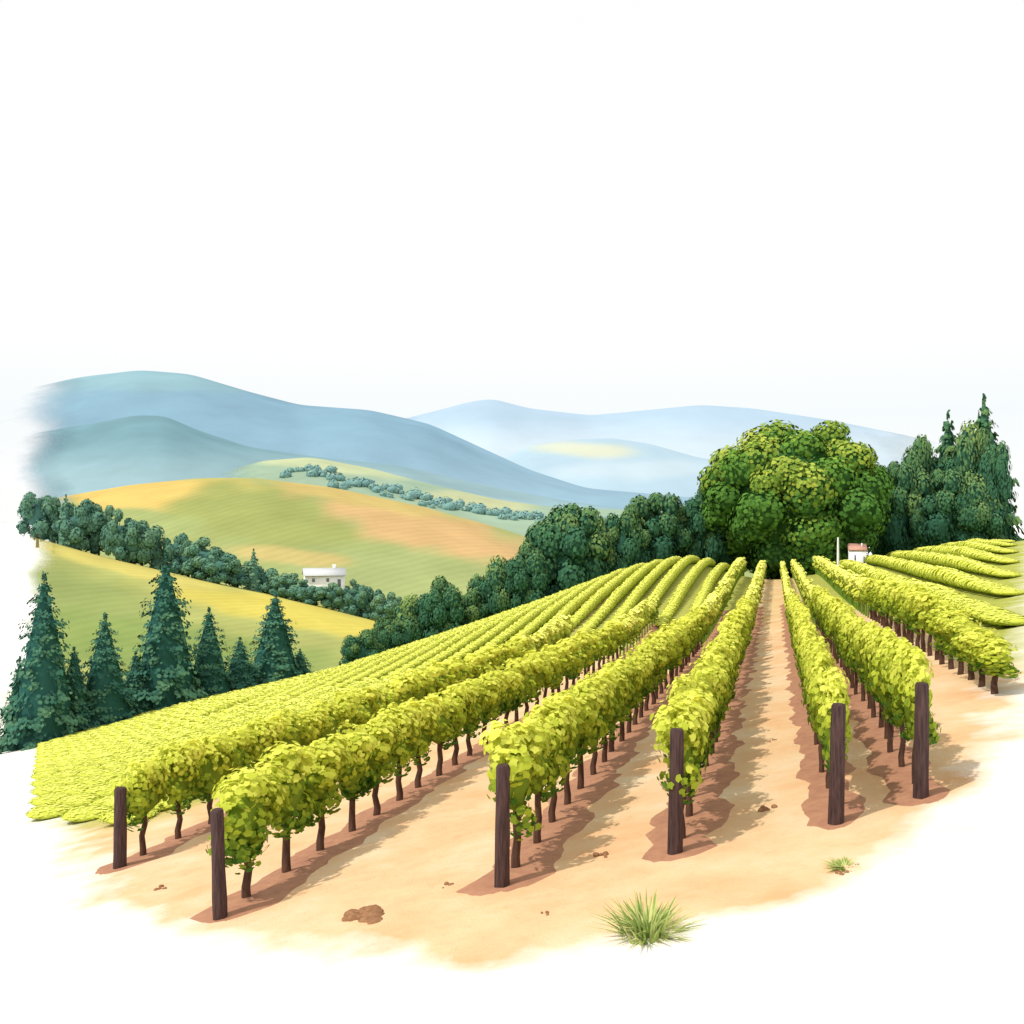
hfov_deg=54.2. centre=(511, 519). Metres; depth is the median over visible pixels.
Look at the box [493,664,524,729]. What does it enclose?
grape vine
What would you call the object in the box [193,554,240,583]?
broadleaf tree
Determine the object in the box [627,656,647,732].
grape vine
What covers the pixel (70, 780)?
grape vine
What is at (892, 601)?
grape vine
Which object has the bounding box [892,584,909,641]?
grape vine
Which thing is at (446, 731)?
grape vine
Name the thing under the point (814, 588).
grape vine
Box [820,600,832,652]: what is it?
grape vine
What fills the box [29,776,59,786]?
grape vine
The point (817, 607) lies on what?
grape vine
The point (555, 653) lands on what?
grape vine
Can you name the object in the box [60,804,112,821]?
grape vine
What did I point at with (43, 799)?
grape vine
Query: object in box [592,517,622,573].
broadleaf tree
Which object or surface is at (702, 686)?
grape vine
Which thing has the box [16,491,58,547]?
broadleaf tree
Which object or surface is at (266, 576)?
broadleaf tree
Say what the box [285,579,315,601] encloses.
broadleaf tree
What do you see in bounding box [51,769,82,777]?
grape vine
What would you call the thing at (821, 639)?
grape vine
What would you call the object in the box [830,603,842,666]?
grape vine
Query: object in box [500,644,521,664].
grape vine
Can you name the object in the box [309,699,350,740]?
grape vine
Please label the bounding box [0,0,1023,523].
sky
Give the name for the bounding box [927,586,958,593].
grape vine
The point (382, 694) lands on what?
grape vine
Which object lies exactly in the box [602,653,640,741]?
grape vine
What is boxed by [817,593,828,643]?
grape vine
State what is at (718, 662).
grape vine
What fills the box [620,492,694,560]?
broadleaf tree
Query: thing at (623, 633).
grape vine
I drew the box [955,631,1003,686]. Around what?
grape vine
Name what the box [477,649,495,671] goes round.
grape vine
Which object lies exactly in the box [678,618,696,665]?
grape vine
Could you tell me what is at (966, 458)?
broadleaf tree
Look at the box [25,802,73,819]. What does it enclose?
grape vine
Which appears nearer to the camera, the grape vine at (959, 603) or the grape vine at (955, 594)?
the grape vine at (959, 603)
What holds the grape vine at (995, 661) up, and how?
on the ground
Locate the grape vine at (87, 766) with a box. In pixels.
[72,763,103,770]
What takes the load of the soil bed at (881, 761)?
on the ground
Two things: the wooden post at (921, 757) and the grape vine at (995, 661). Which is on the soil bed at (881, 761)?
the wooden post at (921, 757)
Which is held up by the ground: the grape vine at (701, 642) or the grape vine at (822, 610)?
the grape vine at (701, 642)
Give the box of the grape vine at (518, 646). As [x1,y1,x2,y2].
[505,639,523,656]
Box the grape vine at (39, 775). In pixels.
[31,769,60,779]
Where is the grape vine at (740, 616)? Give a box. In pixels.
[727,612,745,646]
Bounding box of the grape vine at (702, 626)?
[690,609,706,651]
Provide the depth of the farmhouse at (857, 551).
109.38 m
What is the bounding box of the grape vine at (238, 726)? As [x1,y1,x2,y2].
[230,723,244,728]
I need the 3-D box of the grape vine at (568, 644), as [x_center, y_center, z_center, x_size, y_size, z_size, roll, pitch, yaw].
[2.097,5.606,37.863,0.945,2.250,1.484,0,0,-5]
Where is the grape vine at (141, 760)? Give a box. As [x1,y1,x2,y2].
[121,759,148,768]
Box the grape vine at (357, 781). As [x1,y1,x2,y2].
[333,720,381,831]
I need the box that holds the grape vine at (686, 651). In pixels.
[670,619,690,672]
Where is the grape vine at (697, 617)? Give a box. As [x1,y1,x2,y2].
[685,613,703,656]
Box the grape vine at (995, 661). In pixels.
[963,637,1021,693]
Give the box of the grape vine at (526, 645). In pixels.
[512,636,530,653]
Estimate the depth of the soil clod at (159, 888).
16.89 m
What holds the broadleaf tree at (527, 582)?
on the ground
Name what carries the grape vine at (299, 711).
on the ground
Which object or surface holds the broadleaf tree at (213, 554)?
on the hill at (89, 590)
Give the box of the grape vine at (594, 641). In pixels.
[587,634,603,676]
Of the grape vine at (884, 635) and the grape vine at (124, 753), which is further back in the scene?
the grape vine at (124, 753)
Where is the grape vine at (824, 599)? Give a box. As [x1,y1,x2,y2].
[820,595,835,644]
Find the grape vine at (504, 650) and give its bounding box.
[490,642,509,672]
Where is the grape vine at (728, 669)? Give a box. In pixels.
[701,650,734,742]
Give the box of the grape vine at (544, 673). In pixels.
[522,649,553,707]
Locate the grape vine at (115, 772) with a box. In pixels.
[99,767,134,776]
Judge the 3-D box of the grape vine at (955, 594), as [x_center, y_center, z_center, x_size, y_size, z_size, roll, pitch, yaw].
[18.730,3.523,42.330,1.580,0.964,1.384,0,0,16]
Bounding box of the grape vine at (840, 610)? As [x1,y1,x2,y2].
[833,605,856,676]
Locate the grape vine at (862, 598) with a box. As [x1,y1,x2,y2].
[859,579,878,618]
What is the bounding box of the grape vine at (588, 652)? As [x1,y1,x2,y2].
[575,630,594,679]
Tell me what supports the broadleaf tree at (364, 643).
on the ground
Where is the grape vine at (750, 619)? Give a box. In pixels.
[737,603,753,637]
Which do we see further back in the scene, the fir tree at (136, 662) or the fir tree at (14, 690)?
the fir tree at (136, 662)
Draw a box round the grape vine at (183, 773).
[149,737,207,838]
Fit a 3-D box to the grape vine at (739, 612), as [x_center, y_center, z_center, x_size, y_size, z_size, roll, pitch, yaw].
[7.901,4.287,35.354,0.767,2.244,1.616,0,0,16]
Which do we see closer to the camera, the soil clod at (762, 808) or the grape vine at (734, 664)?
the soil clod at (762, 808)
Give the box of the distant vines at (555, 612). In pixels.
[31,538,1023,772]
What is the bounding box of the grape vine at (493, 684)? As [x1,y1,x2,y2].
[468,671,505,746]
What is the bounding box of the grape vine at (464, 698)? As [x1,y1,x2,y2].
[436,683,477,765]
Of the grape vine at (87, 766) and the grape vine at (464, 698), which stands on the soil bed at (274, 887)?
the grape vine at (464, 698)
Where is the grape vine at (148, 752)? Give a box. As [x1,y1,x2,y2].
[135,748,160,755]
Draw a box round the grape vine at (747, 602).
[743,600,755,629]
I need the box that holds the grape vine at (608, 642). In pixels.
[602,630,613,665]
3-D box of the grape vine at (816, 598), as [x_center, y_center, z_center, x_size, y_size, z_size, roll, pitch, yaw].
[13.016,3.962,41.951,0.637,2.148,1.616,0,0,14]
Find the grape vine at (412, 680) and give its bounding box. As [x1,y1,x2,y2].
[390,671,423,700]
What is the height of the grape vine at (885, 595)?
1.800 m
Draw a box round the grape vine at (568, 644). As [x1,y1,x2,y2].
[556,639,579,690]
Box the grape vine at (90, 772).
[75,767,108,776]
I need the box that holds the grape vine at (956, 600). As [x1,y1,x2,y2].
[948,598,984,603]
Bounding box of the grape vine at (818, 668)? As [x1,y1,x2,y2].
[801,650,837,772]
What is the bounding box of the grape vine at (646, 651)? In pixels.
[622,644,657,717]
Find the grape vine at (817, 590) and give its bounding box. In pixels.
[814,588,828,633]
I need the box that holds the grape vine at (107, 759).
[91,756,120,763]
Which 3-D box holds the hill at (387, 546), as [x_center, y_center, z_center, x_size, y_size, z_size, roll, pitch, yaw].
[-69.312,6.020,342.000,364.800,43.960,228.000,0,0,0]
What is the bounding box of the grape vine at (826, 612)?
[824,596,841,659]
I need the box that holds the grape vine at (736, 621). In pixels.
[725,617,743,678]
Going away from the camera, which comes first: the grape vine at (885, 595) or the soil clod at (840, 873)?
the soil clod at (840, 873)
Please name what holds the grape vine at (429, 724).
on the soil bed at (274, 887)
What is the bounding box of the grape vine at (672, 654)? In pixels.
[648,630,675,693]
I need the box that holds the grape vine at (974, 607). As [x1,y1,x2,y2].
[962,604,1006,614]
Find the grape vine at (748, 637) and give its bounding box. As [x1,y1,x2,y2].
[735,608,752,664]
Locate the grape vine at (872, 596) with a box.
[870,580,890,625]
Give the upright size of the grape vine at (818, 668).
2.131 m
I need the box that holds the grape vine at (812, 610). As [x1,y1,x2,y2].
[810,591,818,630]
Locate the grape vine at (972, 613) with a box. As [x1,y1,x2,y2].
[968,608,1015,619]
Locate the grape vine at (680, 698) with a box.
[662,674,717,816]
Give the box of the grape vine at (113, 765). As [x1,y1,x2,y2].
[97,761,126,769]
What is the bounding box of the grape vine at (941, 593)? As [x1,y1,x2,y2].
[936,591,962,595]
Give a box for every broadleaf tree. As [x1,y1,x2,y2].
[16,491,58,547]
[40,497,69,543]
[51,498,106,551]
[84,503,119,555]
[99,508,132,559]
[111,519,152,563]
[126,519,164,565]
[160,532,189,566]
[170,540,208,576]
[180,536,228,580]
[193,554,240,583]
[223,561,250,587]
[258,566,279,593]
[268,573,299,598]
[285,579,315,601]
[296,587,329,605]
[321,582,344,609]
[339,629,381,665]
[343,585,375,616]
[346,579,359,592]
[359,594,398,620]
[362,589,383,610]
[369,619,403,652]
[382,592,401,622]
[391,593,424,645]
[414,576,465,638]
[459,589,487,626]
[467,554,511,617]
[502,541,548,609]
[524,503,612,595]
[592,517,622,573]
[604,504,651,573]
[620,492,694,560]
[675,503,687,556]
[681,485,730,567]
[697,419,895,579]
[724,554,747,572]
[871,460,926,555]
[901,434,944,550]
[905,468,970,549]
[939,418,994,505]
[950,473,1005,541]
[975,427,1014,539]
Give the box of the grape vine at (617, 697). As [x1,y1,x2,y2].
[587,664,624,761]
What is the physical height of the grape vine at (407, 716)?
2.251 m
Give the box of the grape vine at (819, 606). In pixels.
[817,592,829,638]
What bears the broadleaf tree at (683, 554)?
on the ground
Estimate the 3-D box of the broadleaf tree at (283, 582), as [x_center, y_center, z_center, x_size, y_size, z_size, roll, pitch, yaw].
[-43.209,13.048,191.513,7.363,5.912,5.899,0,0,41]
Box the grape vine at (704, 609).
[690,605,706,649]
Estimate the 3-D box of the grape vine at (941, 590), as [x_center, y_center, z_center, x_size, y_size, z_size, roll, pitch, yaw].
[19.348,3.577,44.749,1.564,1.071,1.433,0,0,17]
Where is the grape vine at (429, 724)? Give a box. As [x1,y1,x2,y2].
[399,696,445,787]
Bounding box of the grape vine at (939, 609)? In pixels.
[922,603,959,664]
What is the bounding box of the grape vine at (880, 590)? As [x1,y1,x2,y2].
[873,586,888,626]
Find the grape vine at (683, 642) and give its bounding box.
[667,624,688,675]
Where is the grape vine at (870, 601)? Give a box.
[867,579,885,623]
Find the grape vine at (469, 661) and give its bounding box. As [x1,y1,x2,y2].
[463,655,479,679]
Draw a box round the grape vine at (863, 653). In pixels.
[854,625,875,717]
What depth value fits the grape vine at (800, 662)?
22.22 m
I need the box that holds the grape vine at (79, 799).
[55,792,99,807]
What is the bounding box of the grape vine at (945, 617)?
[930,610,973,669]
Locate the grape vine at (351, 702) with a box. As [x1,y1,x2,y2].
[330,691,367,733]
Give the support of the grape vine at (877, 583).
on the ground
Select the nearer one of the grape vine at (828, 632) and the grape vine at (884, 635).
the grape vine at (884, 635)
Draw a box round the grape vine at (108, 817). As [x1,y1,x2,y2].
[97,809,159,824]
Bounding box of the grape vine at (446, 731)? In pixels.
[427,692,462,775]
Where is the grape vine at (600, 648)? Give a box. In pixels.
[590,635,604,672]
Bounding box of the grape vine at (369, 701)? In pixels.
[348,685,379,730]
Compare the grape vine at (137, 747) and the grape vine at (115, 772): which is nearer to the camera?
the grape vine at (115, 772)
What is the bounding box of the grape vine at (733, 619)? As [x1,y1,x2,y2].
[722,614,745,662]
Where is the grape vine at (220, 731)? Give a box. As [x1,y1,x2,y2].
[215,728,236,734]
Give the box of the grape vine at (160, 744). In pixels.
[152,742,178,748]
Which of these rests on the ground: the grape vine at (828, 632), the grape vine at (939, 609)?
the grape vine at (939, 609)
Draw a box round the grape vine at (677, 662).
[659,624,682,683]
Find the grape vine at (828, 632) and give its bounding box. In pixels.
[825,601,847,662]
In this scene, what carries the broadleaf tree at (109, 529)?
on the hill at (89, 590)
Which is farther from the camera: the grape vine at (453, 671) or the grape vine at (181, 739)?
the grape vine at (181, 739)
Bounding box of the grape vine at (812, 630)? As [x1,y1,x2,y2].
[798,624,819,680]
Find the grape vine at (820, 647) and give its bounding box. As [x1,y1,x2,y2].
[799,640,830,744]
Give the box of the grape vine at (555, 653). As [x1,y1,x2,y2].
[540,644,563,695]
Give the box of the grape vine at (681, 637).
[665,625,685,677]
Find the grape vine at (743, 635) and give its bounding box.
[727,613,747,637]
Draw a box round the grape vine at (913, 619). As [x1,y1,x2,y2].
[904,594,925,651]
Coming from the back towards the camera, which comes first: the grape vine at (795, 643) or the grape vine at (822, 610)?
the grape vine at (822, 610)
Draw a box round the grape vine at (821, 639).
[802,635,829,705]
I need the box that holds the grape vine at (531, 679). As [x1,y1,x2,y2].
[516,656,543,716]
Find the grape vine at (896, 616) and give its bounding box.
[889,590,905,637]
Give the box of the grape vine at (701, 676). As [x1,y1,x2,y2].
[686,666,720,781]
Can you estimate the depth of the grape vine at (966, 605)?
37.38 m
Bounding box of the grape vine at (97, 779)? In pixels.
[77,775,114,784]
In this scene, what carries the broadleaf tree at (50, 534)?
on the hill at (89, 590)
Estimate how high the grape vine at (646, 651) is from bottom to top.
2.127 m
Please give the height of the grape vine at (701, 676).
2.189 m
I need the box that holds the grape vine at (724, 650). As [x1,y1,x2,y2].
[701,641,735,730]
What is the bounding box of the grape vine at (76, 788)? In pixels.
[52,783,94,794]
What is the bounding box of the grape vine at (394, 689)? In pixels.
[384,680,408,707]
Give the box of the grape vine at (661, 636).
[641,631,670,698]
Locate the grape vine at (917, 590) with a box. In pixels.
[903,587,927,647]
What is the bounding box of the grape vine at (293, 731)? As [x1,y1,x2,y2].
[270,707,315,756]
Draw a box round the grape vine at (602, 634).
[588,627,609,670]
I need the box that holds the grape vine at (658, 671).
[634,638,669,704]
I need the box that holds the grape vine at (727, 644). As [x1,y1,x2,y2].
[709,634,737,712]
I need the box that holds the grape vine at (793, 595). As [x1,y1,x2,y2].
[786,593,798,617]
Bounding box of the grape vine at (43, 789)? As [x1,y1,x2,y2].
[29,783,68,795]
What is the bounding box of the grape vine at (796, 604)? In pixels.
[789,602,800,636]
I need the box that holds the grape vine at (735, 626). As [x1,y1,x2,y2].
[717,621,745,660]
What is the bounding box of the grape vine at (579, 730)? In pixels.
[543,689,598,804]
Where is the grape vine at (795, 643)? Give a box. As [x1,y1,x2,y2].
[792,618,801,681]
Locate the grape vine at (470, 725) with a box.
[453,675,490,755]
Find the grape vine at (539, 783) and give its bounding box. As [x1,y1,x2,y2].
[522,713,564,843]
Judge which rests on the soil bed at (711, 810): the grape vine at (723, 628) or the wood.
the grape vine at (723, 628)
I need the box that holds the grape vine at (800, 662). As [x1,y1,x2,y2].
[797,632,812,714]
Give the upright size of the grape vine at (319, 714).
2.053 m
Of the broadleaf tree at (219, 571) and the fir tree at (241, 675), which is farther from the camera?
the broadleaf tree at (219, 571)
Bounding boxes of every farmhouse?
[302,564,346,596]
[847,543,866,562]
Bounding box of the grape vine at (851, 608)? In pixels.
[833,603,857,671]
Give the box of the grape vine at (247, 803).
[205,762,289,897]
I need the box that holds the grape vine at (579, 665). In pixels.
[565,638,582,689]
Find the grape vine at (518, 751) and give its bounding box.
[479,719,551,867]
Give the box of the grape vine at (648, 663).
[621,648,654,724]
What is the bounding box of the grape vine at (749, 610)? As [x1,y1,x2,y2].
[737,606,752,630]
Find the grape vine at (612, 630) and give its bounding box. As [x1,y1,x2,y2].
[600,624,618,662]
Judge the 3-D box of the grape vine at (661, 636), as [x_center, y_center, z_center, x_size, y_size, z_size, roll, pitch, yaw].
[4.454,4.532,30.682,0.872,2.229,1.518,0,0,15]
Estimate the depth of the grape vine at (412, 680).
34.61 m
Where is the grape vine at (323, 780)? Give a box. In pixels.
[302,733,356,850]
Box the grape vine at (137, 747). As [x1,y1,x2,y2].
[128,743,154,750]
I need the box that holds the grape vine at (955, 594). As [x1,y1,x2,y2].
[939,592,970,598]
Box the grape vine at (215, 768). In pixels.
[189,733,240,823]
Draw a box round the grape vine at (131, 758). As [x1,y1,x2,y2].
[116,754,148,762]
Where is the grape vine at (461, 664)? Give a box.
[450,656,469,681]
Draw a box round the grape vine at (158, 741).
[146,739,169,744]
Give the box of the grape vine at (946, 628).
[940,616,981,674]
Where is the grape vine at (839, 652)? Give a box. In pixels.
[836,610,853,682]
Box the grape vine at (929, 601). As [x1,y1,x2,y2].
[917,592,950,659]
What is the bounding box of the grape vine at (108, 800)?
[88,794,113,809]
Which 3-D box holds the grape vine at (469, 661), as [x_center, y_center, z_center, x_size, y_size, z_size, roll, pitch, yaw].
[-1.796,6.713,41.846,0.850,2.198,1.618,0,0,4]
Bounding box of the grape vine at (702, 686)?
[666,673,718,724]
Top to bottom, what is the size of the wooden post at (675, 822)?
2.003 m
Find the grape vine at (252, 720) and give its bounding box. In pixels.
[243,718,263,723]
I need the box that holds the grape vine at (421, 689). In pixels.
[404,668,434,699]
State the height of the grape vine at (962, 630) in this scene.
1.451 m
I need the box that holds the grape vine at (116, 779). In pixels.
[105,774,130,783]
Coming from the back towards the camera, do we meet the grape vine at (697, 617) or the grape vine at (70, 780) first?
the grape vine at (697, 617)
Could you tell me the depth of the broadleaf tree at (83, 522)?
190.61 m
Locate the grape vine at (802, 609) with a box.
[790,605,809,640]
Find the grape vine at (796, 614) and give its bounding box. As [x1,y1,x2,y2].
[791,612,811,647]
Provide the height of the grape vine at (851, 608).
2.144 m
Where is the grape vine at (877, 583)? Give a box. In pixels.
[870,580,888,627]
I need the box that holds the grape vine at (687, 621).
[679,617,693,668]
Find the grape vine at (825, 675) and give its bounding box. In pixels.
[808,666,848,788]
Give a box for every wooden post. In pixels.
[113,786,126,868]
[210,808,227,920]
[494,763,509,887]
[667,728,683,854]
[828,703,845,824]
[913,682,928,798]
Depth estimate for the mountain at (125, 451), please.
1279.67 m
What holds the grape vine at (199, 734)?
on the ground
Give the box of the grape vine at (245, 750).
[218,723,262,779]
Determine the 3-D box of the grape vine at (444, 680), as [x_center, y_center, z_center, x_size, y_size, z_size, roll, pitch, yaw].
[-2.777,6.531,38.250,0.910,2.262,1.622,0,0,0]
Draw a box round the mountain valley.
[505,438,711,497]
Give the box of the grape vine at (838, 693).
[812,673,852,772]
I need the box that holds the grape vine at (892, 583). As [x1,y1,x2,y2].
[881,580,907,633]
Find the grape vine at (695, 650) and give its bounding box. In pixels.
[688,611,703,653]
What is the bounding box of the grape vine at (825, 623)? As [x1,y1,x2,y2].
[823,596,841,655]
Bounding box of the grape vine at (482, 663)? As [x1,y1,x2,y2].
[464,653,489,678]
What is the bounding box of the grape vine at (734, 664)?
[701,641,738,723]
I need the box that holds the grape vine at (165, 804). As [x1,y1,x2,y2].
[153,794,182,810]
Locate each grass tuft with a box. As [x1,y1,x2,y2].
[584,887,711,945]
[822,856,859,872]
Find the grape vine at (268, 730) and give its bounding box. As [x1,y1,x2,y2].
[240,714,288,769]
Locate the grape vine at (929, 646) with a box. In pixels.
[909,592,940,655]
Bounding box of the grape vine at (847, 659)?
[844,617,865,694]
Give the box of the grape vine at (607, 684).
[570,670,617,774]
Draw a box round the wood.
[279,463,619,522]
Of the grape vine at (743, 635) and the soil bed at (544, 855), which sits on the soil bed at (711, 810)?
the grape vine at (743, 635)
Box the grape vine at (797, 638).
[793,623,819,696]
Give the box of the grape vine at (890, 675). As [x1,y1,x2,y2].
[876,637,913,766]
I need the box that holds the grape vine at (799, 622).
[792,616,815,686]
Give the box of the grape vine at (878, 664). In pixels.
[868,637,902,752]
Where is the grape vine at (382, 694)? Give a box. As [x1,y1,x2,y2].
[366,687,392,729]
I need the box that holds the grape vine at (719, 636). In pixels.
[715,628,741,677]
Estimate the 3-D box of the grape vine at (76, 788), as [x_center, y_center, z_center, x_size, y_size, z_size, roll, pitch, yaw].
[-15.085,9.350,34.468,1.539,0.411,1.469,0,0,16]
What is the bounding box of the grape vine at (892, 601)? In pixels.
[885,587,900,636]
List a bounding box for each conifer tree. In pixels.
[52,494,77,547]
[147,539,163,569]
[243,548,263,592]
[336,586,349,613]
[932,410,957,463]
[973,393,1023,540]
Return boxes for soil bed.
[95,813,226,874]
[190,624,659,922]
[456,610,731,895]
[641,607,764,862]
[779,604,865,829]
[801,601,949,805]
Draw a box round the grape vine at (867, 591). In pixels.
[863,578,880,620]
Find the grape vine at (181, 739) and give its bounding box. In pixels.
[170,736,195,743]
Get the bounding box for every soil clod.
[153,884,166,890]
[342,904,384,924]
[593,851,608,857]
[758,804,776,811]
[835,870,848,875]
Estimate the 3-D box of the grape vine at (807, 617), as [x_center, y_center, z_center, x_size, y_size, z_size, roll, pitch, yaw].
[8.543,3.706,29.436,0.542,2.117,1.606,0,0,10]
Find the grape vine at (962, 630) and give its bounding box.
[948,620,998,679]
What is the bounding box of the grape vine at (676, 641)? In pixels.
[664,630,679,688]
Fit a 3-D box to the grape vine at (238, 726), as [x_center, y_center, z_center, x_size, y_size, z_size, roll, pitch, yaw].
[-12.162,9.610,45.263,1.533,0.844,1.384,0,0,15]
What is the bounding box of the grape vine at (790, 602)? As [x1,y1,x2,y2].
[787,599,800,622]
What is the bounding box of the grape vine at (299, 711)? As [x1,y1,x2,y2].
[288,708,308,714]
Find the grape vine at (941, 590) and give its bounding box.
[930,588,957,593]
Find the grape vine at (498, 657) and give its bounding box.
[481,647,505,669]
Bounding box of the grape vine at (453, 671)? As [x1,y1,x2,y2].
[439,661,464,685]
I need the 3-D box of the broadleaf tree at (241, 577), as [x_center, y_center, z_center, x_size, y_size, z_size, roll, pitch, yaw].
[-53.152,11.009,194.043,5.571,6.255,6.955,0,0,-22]
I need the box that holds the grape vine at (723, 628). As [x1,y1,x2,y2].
[720,625,742,662]
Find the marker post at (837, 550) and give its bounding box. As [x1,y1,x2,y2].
[837,537,838,564]
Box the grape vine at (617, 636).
[604,621,625,662]
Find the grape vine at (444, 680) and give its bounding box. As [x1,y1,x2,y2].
[429,660,451,697]
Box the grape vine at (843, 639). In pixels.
[839,612,855,687]
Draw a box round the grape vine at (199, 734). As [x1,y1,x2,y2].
[185,731,210,737]
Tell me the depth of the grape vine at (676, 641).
32.99 m
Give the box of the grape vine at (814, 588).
[810,585,822,626]
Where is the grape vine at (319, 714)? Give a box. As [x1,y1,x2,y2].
[294,707,332,747]
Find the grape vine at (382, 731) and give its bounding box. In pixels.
[342,713,406,815]
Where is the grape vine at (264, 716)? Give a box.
[258,712,274,719]
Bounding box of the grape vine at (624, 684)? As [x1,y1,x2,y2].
[595,662,631,751]
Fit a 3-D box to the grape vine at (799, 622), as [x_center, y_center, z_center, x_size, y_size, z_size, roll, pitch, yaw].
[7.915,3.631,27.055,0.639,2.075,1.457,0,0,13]
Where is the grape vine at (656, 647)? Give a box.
[634,636,661,710]
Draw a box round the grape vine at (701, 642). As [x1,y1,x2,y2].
[695,607,708,647]
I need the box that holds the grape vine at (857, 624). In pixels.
[847,616,869,700]
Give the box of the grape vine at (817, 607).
[816,591,830,620]
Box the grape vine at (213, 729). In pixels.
[202,725,227,733]
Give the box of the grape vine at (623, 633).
[614,621,628,659]
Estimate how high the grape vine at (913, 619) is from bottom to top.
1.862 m
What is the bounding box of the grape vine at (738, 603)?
[736,600,751,626]
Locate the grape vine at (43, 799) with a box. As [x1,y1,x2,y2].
[27,793,73,806]
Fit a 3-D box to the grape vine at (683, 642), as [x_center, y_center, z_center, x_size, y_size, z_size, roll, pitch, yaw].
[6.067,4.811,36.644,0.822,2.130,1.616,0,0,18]
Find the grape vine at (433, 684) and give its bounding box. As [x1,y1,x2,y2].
[422,666,442,699]
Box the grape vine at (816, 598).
[814,589,827,635]
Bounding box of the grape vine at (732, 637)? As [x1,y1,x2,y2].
[708,630,742,706]
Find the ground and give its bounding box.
[0,524,1023,1023]
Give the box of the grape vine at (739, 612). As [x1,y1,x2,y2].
[726,610,745,644]
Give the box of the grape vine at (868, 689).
[864,626,894,727]
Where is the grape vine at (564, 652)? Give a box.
[546,645,576,692]
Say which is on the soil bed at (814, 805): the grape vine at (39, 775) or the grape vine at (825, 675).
the grape vine at (825, 675)
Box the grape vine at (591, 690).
[563,678,605,788]
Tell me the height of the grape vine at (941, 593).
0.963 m
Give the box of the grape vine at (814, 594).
[812,590,820,631]
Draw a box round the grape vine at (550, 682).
[542,655,560,698]
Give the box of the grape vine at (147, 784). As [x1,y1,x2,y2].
[110,757,174,855]
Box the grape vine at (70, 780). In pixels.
[51,775,86,784]
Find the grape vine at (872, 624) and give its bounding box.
[853,620,878,708]
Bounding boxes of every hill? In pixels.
[31,539,375,682]
[64,478,753,611]
[235,458,661,535]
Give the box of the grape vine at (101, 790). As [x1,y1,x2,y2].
[81,783,118,796]
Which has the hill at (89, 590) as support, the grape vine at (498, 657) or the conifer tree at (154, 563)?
the conifer tree at (154, 563)
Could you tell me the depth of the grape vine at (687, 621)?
38.81 m
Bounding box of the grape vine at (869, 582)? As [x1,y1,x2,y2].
[864,578,877,621]
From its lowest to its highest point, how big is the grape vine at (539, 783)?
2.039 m
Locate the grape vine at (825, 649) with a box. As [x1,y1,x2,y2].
[805,648,836,748]
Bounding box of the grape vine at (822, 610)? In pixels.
[820,602,828,646]
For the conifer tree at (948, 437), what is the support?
on the ground
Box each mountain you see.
[38,415,623,509]
[40,371,693,508]
[406,400,916,468]
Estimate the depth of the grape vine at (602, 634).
44.97 m
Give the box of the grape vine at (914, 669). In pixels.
[886,646,940,783]
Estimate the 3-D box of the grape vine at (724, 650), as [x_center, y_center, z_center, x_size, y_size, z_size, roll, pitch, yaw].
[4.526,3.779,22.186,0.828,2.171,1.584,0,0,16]
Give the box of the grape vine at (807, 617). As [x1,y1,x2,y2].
[792,611,810,655]
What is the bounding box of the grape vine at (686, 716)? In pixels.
[650,692,711,838]
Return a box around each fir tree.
[0,571,93,753]
[0,656,23,751]
[65,646,102,731]
[79,612,140,731]
[122,650,153,714]
[123,553,211,714]
[191,607,234,696]
[225,637,265,690]
[249,591,311,684]
[296,648,311,674]
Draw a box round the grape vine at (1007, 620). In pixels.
[983,614,1023,626]
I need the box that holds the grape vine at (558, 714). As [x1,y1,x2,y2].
[525,693,580,822]
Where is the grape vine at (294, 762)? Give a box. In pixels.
[253,741,322,872]
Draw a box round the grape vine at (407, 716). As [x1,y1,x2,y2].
[371,699,427,800]
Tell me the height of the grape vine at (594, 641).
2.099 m
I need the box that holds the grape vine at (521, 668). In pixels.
[505,657,533,722]
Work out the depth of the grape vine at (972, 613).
34.95 m
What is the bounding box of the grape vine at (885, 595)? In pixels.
[877,589,892,630]
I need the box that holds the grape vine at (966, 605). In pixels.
[955,602,995,609]
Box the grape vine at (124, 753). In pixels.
[112,750,138,757]
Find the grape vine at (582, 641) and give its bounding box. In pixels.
[570,634,588,680]
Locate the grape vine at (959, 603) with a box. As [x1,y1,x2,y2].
[951,600,989,609]
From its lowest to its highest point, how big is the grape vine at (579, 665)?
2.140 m
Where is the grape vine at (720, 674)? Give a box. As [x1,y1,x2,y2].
[689,655,729,766]
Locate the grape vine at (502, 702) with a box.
[479,662,512,729]
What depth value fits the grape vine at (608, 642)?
46.20 m
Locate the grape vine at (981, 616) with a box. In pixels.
[975,612,1021,621]
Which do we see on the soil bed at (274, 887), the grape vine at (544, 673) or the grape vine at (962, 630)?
the grape vine at (544, 673)
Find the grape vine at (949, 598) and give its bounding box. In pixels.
[943,596,975,599]
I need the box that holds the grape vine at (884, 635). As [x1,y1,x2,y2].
[863,627,898,738]
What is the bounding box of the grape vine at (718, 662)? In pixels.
[692,654,731,753]
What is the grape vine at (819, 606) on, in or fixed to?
on the ground
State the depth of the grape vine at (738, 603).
43.88 m
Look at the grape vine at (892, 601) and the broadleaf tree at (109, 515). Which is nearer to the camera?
the grape vine at (892, 601)
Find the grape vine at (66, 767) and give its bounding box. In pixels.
[53,764,79,770]
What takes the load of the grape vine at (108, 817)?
on the ground
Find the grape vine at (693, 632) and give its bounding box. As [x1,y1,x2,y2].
[679,616,700,662]
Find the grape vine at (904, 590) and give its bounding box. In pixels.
[895,583,925,644]
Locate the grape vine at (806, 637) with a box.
[802,632,829,722]
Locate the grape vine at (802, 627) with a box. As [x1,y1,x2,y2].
[795,622,815,669]

